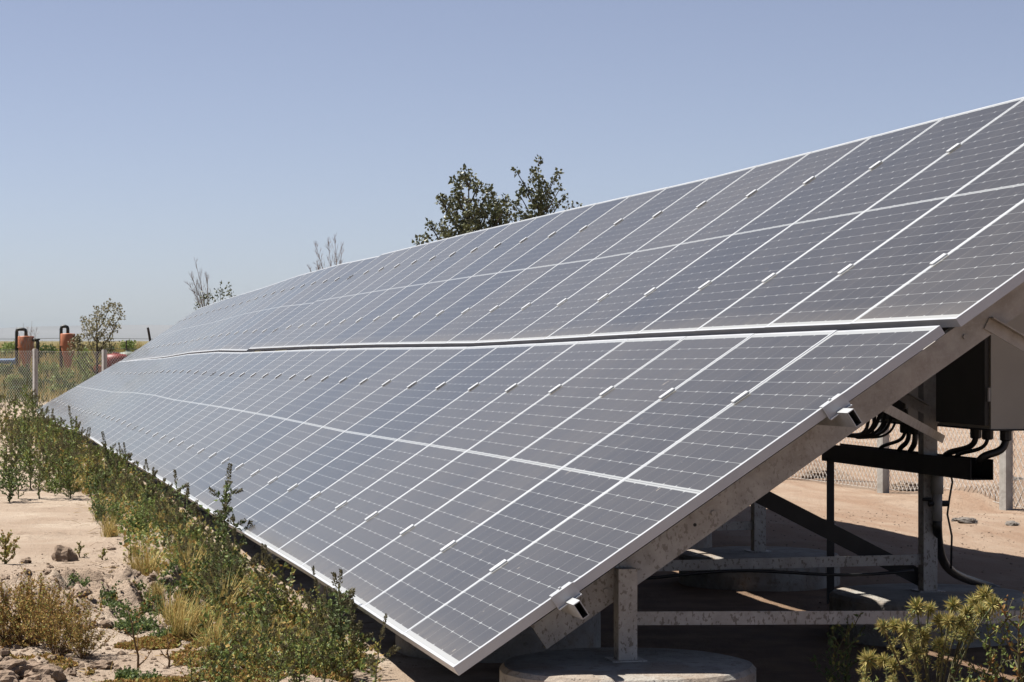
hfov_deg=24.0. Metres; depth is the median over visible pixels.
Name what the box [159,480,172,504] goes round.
weed
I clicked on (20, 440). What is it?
weed
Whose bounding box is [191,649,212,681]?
weed
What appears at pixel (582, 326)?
solar panel
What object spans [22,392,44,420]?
weed
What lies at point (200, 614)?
grass tuft
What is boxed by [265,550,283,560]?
concrete footing
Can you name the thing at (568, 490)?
solar panel
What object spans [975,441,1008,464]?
cable
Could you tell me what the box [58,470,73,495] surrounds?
weed
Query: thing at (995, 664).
weed
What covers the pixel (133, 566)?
grass tuft
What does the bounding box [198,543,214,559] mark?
grass tuft
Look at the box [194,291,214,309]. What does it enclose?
bush
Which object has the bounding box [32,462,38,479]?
weed
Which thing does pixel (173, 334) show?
solar panel
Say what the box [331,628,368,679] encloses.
weed
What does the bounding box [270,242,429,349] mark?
solar panel
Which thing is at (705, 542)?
concrete footing
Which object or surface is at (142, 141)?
sky
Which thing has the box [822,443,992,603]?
cable tray
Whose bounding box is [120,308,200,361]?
solar panel
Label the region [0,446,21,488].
weed
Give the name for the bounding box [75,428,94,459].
weed
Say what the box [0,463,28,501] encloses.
weed
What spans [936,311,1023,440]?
junction cabinet
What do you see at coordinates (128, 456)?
weed
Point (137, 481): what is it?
weed
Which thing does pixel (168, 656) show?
sprout
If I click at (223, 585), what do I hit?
weed
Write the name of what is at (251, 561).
weed
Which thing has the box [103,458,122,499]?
weed
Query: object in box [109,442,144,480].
weed
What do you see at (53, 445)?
weed
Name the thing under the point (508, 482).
solar panel
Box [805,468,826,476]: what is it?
stone
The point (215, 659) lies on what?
weed
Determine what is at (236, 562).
weed
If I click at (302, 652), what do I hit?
weed
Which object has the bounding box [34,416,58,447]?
weed
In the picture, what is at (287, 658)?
weed
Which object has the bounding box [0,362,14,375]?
shrub
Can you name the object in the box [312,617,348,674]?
weed
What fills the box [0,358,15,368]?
blue pipe
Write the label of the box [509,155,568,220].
tree
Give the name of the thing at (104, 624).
clod
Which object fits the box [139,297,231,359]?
solar panel
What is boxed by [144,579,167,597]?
grass tuft
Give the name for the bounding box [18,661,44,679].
clod
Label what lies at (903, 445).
cable
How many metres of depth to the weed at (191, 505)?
15.78 m
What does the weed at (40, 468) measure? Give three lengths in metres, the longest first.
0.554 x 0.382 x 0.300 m
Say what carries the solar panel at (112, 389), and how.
attached to the purlin at (94, 413)
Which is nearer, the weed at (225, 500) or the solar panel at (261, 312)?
the weed at (225, 500)
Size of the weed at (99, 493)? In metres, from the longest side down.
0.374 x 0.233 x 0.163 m
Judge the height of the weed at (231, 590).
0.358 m
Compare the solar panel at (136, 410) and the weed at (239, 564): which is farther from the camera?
the solar panel at (136, 410)
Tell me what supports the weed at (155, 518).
on the ground at (42, 525)
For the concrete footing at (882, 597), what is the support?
on the ground at (42, 525)
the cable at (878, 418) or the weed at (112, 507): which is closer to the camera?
the cable at (878, 418)
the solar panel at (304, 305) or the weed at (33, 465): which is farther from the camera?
the solar panel at (304, 305)
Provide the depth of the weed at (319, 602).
10.64 m
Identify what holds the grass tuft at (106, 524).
on the ground at (42, 525)
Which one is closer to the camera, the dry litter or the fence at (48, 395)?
the dry litter
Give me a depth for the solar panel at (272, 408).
21.37 m
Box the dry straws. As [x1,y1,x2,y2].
[0,490,387,681]
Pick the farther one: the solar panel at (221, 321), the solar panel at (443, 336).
the solar panel at (221, 321)
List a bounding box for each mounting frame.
[530,282,1023,662]
[658,374,945,592]
[714,502,771,551]
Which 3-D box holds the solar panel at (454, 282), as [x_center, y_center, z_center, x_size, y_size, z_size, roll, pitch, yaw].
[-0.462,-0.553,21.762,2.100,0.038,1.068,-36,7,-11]
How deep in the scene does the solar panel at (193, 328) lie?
44.70 m
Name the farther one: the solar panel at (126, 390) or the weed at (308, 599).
the solar panel at (126, 390)
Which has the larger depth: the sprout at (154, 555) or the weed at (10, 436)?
the weed at (10, 436)
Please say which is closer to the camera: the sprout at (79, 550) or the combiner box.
the combiner box
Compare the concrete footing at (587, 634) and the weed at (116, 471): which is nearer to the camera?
the concrete footing at (587, 634)
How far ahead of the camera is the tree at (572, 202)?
60.90 m
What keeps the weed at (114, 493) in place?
on the ground at (42, 525)
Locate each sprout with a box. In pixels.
[0,530,19,563]
[74,541,88,557]
[98,548,107,559]
[121,608,154,669]
[123,546,136,568]
[149,548,162,573]
[159,637,184,667]
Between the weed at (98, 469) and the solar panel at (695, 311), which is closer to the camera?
the solar panel at (695, 311)
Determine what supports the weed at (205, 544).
on the ground at (42, 525)
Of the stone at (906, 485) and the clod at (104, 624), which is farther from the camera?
the stone at (906, 485)
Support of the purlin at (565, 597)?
attached to the mounting frame
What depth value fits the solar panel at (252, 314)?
36.36 m
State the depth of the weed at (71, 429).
29.56 m
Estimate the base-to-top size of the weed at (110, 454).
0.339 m
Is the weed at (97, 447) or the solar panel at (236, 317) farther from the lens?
the solar panel at (236, 317)
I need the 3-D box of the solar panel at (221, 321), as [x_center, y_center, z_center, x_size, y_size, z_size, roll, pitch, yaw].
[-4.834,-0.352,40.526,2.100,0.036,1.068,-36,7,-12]
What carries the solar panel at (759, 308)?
attached to the purlin at (869, 168)
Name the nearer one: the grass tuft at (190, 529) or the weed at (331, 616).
the weed at (331, 616)
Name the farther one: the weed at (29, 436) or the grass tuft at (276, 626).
the weed at (29, 436)
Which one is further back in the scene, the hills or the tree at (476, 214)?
the hills
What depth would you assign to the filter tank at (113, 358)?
77.61 m
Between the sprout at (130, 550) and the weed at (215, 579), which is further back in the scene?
the sprout at (130, 550)
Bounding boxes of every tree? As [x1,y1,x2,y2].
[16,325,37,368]
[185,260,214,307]
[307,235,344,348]
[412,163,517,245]
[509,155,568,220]
[562,200,582,209]
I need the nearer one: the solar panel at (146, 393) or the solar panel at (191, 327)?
the solar panel at (146, 393)
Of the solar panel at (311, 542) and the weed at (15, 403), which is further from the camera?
the weed at (15, 403)
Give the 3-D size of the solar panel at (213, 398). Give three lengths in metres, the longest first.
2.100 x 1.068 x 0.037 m
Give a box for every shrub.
[0,347,14,357]
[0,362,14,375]
[1,341,14,356]
[1,374,22,385]
[7,385,30,396]
[18,364,29,374]
[21,372,49,387]
[35,342,56,357]
[38,360,58,375]
[44,381,65,394]
[49,348,58,358]
[50,368,74,383]
[56,379,78,391]
[72,356,93,374]
[76,346,90,373]
[80,368,95,381]
[117,340,136,351]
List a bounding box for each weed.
[0,379,17,414]
[0,396,7,418]
[0,411,9,439]
[0,423,27,453]
[0,424,17,465]
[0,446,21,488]
[0,455,34,498]
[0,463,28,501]
[3,399,28,424]
[8,427,31,474]
[13,440,44,487]
[14,377,36,410]
[14,416,34,445]
[20,433,36,449]
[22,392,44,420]
[22,442,57,498]
[24,395,40,416]
[28,406,51,434]
[29,407,37,423]
[29,439,45,466]
[32,416,40,430]
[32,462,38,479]
[33,458,57,492]
[34,414,44,437]
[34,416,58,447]
[34,435,57,467]
[36,408,61,453]
[44,430,59,459]
[47,475,63,495]
[48,415,65,439]
[50,431,76,479]
[51,455,84,498]
[52,444,70,461]
[58,406,91,460]
[58,464,78,495]
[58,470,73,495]
[64,443,75,458]
[65,416,86,451]
[67,440,82,464]
[69,460,83,475]
[71,450,99,490]
[75,428,91,464]
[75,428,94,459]
[84,444,106,455]
[84,469,114,497]
[88,462,103,482]
[88,478,109,520]
[91,500,116,521]
[93,447,105,462]
[95,504,107,525]
[96,431,120,472]
[98,466,113,501]
[99,468,109,480]
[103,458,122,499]
[106,515,122,531]
[107,448,119,472]
[107,478,125,508]
[108,499,126,523]
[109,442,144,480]
[110,464,122,479]
[111,462,135,507]
[111,469,124,492]
[117,442,140,484]
[117,476,137,505]
[117,509,156,534]
[119,473,140,502]
[128,503,149,523]
[130,467,161,508]
[131,464,147,494]
[133,476,154,506]
[136,496,162,515]
[139,506,152,522]
[142,459,176,503]
[148,500,161,527]
[155,469,199,523]
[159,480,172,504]
[159,483,175,526]
[159,516,177,552]
[162,502,183,530]
[164,500,194,552]
[166,487,199,543]
[166,508,177,526]
[172,652,203,681]
[175,537,195,579]
[176,542,203,558]
[177,535,199,563]
[185,523,214,546]
[185,558,213,590]
[191,512,213,553]
[191,569,225,615]
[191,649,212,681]
[192,543,216,584]
[192,641,239,681]
[195,542,228,575]
[199,463,252,551]
[199,520,214,563]
[200,537,210,568]
[200,551,234,603]
[200,629,219,662]
[201,551,248,570]
[201,561,233,599]
[206,571,237,603]
[207,528,235,553]
[209,535,249,599]
[213,505,234,560]
[215,515,262,598]
[217,615,268,661]
[224,544,249,580]
[226,635,275,681]
[232,602,284,660]
[238,585,284,628]
[248,544,287,615]
[251,625,298,681]
[252,543,278,592]
[252,572,278,604]
[264,561,313,628]
[274,588,313,626]
[277,625,303,660]
[277,630,325,681]
[280,604,329,634]
[297,616,351,681]
[301,594,330,635]
[305,565,344,613]
[306,572,373,671]
[309,569,362,646]
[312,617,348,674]
[314,586,329,632]
[326,590,360,660]
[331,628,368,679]
[360,614,400,681]
[807,625,860,681]
[822,612,876,681]
[946,665,984,681]
[955,611,1023,681]
[964,648,1012,681]
[968,592,1023,681]
[984,606,1023,681]
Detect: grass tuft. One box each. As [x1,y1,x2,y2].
[65,472,82,491]
[79,472,99,494]
[88,496,110,520]
[95,511,122,536]
[103,522,124,536]
[119,546,152,573]
[121,539,172,574]
[126,539,144,556]
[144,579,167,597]
[151,500,183,531]
[151,585,218,636]
[153,583,200,625]
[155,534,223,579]
[166,512,202,538]
[166,529,187,557]
[178,608,249,662]
[180,516,205,543]
[184,600,220,629]
[187,555,254,612]
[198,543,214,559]
[233,573,259,598]
[244,617,279,643]
[257,612,296,643]
[287,619,330,657]
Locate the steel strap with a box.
[883,405,944,442]
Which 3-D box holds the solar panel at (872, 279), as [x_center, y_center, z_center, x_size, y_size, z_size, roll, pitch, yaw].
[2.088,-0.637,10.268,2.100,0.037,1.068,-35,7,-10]
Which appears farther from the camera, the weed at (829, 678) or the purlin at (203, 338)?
the purlin at (203, 338)
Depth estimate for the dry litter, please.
10.08 m
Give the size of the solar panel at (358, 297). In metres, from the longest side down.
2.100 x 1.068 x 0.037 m
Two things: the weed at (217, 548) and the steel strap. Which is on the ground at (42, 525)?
the weed at (217, 548)
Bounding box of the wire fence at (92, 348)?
[0,338,309,349]
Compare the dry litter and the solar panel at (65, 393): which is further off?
the solar panel at (65, 393)
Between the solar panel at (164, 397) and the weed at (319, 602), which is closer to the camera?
the weed at (319, 602)
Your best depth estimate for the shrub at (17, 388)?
65.96 m
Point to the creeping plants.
(128, 673)
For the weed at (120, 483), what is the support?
on the ground at (42, 525)
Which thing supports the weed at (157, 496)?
on the ground at (42, 525)
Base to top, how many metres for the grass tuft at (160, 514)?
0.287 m
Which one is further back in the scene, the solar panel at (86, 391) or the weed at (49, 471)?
the solar panel at (86, 391)
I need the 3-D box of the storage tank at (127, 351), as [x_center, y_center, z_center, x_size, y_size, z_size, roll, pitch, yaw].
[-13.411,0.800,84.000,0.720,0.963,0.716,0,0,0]
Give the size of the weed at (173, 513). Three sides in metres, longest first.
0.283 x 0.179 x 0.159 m
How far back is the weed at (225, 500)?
15.06 m
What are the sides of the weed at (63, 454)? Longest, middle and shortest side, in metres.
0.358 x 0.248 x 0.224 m
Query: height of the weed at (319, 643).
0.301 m
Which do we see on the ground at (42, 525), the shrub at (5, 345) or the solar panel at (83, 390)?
the shrub at (5, 345)
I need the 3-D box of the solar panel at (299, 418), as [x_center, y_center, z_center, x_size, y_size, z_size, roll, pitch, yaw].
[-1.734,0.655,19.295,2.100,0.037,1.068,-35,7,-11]
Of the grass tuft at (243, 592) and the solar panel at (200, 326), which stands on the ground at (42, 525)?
the grass tuft at (243, 592)
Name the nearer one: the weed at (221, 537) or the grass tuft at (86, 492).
the weed at (221, 537)
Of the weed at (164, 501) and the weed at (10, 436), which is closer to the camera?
the weed at (164, 501)
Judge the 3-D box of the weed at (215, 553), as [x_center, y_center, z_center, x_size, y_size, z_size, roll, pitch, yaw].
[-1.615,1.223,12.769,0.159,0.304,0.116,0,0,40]
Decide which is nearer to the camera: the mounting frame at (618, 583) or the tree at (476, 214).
the mounting frame at (618, 583)
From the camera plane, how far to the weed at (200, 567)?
12.36 m
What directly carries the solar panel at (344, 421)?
attached to the purlin at (565, 597)
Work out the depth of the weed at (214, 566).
12.20 m
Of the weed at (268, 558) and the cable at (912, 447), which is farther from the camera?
the weed at (268, 558)
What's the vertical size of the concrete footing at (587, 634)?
0.501 m
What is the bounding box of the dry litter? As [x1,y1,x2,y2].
[0,573,368,681]
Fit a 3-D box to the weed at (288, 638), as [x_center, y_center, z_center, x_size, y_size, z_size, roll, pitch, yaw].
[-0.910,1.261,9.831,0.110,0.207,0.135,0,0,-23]
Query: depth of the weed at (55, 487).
21.82 m
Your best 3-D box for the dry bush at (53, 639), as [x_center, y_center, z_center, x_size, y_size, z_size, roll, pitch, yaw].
[-1.948,1.211,10.381,0.390,0.314,0.313,0,0,-13]
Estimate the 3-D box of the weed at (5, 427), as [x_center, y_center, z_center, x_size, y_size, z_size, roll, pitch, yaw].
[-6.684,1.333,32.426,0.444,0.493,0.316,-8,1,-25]
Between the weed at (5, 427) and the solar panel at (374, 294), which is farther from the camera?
the weed at (5, 427)
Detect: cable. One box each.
[645,569,913,579]
[847,412,881,437]
[847,421,869,436]
[854,404,893,437]
[856,423,886,438]
[862,412,885,436]
[864,416,876,434]
[865,424,895,438]
[878,433,905,449]
[896,434,910,451]
[907,435,917,452]
[941,439,978,456]
[953,440,988,457]
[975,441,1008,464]
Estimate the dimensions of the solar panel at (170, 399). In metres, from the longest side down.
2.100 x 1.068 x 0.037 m
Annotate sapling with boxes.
[67,298,125,373]
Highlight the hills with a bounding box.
[0,325,172,340]
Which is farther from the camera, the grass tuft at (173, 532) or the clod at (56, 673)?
the grass tuft at (173, 532)
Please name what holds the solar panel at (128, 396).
on the purlin at (94, 413)
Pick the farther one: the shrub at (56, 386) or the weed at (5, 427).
the shrub at (56, 386)
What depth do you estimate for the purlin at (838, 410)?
8.41 m
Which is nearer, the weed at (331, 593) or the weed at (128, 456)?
the weed at (331, 593)
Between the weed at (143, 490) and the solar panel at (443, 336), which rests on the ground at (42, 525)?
the weed at (143, 490)
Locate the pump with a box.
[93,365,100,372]
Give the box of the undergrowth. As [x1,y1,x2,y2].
[10,416,382,676]
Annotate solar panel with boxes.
[36,361,124,412]
[37,362,119,410]
[39,361,128,414]
[44,360,131,415]
[45,360,136,416]
[49,360,140,417]
[53,359,151,421]
[55,359,146,417]
[56,359,155,423]
[62,358,166,426]
[63,358,161,424]
[68,356,178,429]
[68,357,172,429]
[73,354,186,428]
[77,354,192,432]
[82,353,200,435]
[83,353,206,434]
[88,352,215,440]
[92,352,224,442]
[96,352,233,446]
[101,352,242,446]
[107,352,252,451]
[112,351,264,453]
[119,351,275,458]
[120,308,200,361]
[124,306,206,360]
[126,350,288,462]
[128,303,213,360]
[129,350,300,466]
[132,301,219,360]
[136,299,225,359]
[136,349,316,470]
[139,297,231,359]
[144,349,331,474]
[145,295,238,358]
[149,293,245,358]
[154,291,252,358]
[156,348,349,481]
[159,288,261,357]
[160,348,368,485]
[165,285,269,357]
[171,282,278,356]
[172,348,388,490]
[177,279,287,355]
[181,347,412,501]
[183,276,296,354]
[189,273,306,353]
[192,347,437,508]
[197,271,315,353]
[204,268,326,352]
[205,347,466,514]
[212,264,339,351]
[220,261,352,351]
[223,345,499,531]
[228,259,364,351]
[236,343,536,542]
[237,256,378,351]
[249,250,396,350]
[254,341,578,555]
[259,247,411,350]
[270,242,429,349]
[275,339,626,571]
[282,238,447,349]
[295,233,467,348]
[300,336,686,587]
[308,228,488,348]
[323,223,511,348]
[329,333,754,612]
[339,216,538,347]
[357,210,565,347]
[362,330,836,641]
[376,203,596,347]
[397,195,630,346]
[403,325,944,674]
[420,187,667,346]
[446,177,709,346]
[475,165,757,345]
[508,151,811,344]
[545,136,871,342]
[587,117,943,340]
[637,97,1023,337]
[696,99,1023,335]
[765,145,1023,332]
[850,200,1023,329]
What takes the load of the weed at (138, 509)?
on the ground at (42, 525)
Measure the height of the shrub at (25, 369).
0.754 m
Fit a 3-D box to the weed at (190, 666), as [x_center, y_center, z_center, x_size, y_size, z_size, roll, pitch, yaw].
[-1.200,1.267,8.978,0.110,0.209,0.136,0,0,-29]
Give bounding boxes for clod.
[0,659,28,674]
[0,669,19,681]
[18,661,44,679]
[20,558,31,562]
[22,673,55,681]
[25,664,65,681]
[42,569,51,574]
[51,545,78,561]
[53,644,70,652]
[75,588,92,597]
[80,619,100,630]
[89,659,113,668]
[98,620,113,628]
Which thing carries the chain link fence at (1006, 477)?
on the ground at (42, 525)
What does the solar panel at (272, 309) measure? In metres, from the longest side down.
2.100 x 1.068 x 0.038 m
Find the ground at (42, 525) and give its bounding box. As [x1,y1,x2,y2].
[0,341,1023,681]
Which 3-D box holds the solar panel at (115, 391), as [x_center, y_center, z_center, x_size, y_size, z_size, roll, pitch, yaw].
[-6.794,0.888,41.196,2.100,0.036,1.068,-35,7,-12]
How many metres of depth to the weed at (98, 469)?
23.20 m
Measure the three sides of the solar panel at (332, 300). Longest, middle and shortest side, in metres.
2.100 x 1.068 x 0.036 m
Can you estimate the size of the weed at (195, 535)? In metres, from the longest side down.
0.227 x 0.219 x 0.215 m
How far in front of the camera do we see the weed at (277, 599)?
10.83 m
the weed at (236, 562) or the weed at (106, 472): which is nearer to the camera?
the weed at (236, 562)
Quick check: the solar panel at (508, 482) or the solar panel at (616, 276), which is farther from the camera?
the solar panel at (616, 276)
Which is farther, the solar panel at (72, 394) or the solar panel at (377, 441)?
the solar panel at (72, 394)
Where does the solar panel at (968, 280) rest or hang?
attached to the purlin at (933, 262)
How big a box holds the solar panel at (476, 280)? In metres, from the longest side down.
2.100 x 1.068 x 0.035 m
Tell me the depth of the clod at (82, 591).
11.92 m
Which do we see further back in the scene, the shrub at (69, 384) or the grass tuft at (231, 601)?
the shrub at (69, 384)
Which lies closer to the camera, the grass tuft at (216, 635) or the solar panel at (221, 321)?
the grass tuft at (216, 635)
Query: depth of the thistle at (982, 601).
7.59 m
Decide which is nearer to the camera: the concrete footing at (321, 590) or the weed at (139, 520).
the concrete footing at (321, 590)
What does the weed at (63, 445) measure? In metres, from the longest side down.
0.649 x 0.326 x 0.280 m
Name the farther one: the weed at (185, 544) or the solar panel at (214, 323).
the solar panel at (214, 323)
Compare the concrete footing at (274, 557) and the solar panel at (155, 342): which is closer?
the concrete footing at (274, 557)
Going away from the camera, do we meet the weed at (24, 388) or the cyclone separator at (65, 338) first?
the weed at (24, 388)
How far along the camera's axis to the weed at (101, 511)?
18.25 m
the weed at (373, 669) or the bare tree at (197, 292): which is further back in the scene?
the bare tree at (197, 292)
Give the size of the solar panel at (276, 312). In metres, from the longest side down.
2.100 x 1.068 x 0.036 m
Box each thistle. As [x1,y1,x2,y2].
[856,648,904,681]
[874,585,1005,681]
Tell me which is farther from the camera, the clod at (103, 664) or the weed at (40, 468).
the weed at (40, 468)
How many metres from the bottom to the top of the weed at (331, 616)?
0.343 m
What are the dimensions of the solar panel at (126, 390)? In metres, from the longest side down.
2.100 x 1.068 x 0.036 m
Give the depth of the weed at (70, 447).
29.33 m
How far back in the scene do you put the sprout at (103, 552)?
15.32 m
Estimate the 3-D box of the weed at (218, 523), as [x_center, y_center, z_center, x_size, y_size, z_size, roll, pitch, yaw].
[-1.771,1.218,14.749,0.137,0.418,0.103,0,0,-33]
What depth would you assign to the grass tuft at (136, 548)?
15.48 m
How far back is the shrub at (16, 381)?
71.86 m
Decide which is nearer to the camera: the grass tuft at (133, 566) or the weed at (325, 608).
the weed at (325, 608)
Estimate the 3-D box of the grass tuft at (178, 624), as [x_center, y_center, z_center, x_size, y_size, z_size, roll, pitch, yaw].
[-1.468,1.213,10.806,0.385,0.266,0.307,0,0,-31]
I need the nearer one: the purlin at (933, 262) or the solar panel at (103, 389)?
the purlin at (933, 262)
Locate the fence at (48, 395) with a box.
[0,340,283,402]
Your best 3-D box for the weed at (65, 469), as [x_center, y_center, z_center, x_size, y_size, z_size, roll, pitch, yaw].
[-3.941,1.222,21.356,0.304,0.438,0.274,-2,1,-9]
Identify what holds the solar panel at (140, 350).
attached to the purlin at (272, 293)
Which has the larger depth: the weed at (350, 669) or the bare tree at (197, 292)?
the bare tree at (197, 292)
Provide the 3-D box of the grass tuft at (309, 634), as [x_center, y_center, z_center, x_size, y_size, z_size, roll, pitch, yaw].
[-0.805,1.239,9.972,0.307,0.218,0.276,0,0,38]
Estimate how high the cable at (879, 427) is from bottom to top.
0.210 m
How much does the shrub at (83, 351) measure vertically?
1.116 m
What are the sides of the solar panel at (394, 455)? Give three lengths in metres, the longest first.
2.100 x 1.068 x 0.036 m
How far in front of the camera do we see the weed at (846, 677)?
8.69 m
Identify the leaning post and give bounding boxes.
[147,327,150,340]
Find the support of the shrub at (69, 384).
on the ground at (42, 525)
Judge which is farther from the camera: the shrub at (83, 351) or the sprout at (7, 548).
the shrub at (83, 351)
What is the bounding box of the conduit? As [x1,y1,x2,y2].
[922,475,1000,587]
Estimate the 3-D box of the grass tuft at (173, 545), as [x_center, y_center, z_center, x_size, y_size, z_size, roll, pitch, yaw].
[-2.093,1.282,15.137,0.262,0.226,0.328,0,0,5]
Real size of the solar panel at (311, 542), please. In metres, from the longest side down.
2.100 x 1.068 x 0.035 m
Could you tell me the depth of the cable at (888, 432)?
11.61 m
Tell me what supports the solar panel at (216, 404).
attached to the purlin at (565, 597)
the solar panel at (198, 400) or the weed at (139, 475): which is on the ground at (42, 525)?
the weed at (139, 475)
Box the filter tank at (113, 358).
[107,352,126,367]
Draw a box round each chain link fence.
[0,349,129,405]
[310,348,1023,509]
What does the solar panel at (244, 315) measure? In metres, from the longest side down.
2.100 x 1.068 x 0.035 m
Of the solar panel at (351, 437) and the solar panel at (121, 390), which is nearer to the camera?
the solar panel at (351, 437)
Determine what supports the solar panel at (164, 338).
attached to the purlin at (272, 293)
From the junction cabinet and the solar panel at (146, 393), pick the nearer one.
the junction cabinet
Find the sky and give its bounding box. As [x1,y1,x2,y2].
[0,0,1023,327]
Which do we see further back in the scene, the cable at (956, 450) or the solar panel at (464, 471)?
the solar panel at (464, 471)
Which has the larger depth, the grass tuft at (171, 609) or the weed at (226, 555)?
the weed at (226, 555)
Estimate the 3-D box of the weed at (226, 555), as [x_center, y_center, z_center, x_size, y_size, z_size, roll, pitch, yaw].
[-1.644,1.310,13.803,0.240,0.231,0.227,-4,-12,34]
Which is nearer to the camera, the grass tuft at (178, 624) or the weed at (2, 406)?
the grass tuft at (178, 624)
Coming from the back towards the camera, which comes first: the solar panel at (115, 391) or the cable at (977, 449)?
the solar panel at (115, 391)
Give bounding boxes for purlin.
[52,398,137,426]
[132,426,588,619]
[134,328,276,351]
[180,275,351,320]
[210,372,862,426]
[274,253,947,330]
[348,143,960,277]
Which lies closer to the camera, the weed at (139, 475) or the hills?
the weed at (139, 475)
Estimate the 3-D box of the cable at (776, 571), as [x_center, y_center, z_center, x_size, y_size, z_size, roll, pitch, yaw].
[0.920,1.056,10.868,1.901,0.043,0.016,0,0,-12]
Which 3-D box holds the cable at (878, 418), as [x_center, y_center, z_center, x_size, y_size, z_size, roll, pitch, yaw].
[1.718,0.356,11.600,0.057,0.244,0.620,0,0,-7]
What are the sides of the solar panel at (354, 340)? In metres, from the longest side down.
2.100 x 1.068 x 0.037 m
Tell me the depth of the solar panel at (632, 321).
13.37 m
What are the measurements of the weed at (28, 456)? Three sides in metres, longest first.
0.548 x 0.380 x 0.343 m
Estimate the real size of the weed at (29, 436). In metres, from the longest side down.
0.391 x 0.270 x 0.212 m
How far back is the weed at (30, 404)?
48.30 m
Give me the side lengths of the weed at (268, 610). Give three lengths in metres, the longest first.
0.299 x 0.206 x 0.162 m
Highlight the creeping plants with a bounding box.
[66,558,357,679]
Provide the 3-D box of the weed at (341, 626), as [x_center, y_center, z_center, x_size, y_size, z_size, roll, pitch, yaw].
[-0.684,1.152,9.633,0.250,0.468,0.214,0,0,12]
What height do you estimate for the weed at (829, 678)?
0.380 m
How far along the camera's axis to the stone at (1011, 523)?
17.71 m
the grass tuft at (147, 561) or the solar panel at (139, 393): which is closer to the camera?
the grass tuft at (147, 561)
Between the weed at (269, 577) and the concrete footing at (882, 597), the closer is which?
the concrete footing at (882, 597)
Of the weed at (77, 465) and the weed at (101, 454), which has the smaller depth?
the weed at (77, 465)
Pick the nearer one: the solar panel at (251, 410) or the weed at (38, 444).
the solar panel at (251, 410)
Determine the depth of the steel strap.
9.82 m
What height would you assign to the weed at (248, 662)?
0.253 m
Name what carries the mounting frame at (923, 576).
on the concrete footing at (882, 597)
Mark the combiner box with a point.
(908, 410)
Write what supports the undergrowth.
on the ground at (42, 525)
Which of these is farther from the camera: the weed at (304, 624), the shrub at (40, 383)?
the shrub at (40, 383)
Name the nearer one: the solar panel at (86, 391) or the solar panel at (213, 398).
the solar panel at (213, 398)
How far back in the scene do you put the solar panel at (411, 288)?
23.84 m
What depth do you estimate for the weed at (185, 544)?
13.38 m
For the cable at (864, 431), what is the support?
attached to the mounting frame at (923, 576)
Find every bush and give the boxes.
[0,562,80,646]
[0,570,59,638]
[4,575,74,617]
[15,586,105,655]
[51,608,118,658]
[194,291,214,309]
[212,280,227,301]
[221,281,235,297]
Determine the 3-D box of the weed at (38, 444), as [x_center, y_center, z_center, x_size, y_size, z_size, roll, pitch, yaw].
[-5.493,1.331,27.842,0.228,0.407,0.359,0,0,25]
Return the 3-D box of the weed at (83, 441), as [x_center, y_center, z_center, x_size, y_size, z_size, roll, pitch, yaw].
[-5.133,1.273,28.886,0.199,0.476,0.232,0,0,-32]
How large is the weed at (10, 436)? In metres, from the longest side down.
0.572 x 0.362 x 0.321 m
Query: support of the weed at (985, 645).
on the ground at (42, 525)
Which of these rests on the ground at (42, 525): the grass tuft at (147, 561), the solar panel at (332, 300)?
the grass tuft at (147, 561)
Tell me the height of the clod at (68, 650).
0.050 m
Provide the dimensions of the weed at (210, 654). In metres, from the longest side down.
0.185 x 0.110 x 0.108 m
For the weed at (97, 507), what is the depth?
18.45 m
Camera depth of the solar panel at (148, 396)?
33.90 m
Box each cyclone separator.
[15,328,39,366]
[59,325,80,369]
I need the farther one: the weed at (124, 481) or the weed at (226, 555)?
the weed at (124, 481)
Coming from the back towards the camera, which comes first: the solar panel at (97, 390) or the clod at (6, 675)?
the solar panel at (97, 390)
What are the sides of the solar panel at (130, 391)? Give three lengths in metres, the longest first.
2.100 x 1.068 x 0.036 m
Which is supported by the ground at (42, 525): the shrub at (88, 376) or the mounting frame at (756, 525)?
the shrub at (88, 376)
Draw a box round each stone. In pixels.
[802,474,813,478]
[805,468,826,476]
[891,480,917,490]
[956,517,977,523]
[1005,520,1019,525]
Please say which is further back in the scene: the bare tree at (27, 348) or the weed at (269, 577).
the bare tree at (27, 348)
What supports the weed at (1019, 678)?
on the ground at (42, 525)
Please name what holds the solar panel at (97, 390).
attached to the purlin at (94, 413)
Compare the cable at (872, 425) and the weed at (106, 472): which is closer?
the cable at (872, 425)
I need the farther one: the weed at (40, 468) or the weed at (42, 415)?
the weed at (42, 415)
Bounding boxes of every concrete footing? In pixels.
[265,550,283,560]
[318,582,343,598]
[395,611,600,662]
[499,647,755,681]
[679,546,839,591]
[688,533,711,549]
[829,583,1023,648]
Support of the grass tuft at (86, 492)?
on the ground at (42, 525)
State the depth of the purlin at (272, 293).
38.00 m
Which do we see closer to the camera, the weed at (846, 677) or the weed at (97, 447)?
the weed at (846, 677)
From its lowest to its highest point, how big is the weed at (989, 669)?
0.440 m
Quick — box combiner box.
[879,387,938,434]
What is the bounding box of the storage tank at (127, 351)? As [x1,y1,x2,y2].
[119,350,132,355]
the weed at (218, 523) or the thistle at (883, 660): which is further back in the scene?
the weed at (218, 523)
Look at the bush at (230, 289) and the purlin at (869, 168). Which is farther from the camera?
the bush at (230, 289)
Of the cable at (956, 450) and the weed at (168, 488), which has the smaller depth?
the cable at (956, 450)
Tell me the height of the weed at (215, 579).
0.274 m
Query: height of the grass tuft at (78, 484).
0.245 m
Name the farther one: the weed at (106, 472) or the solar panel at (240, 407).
the solar panel at (240, 407)

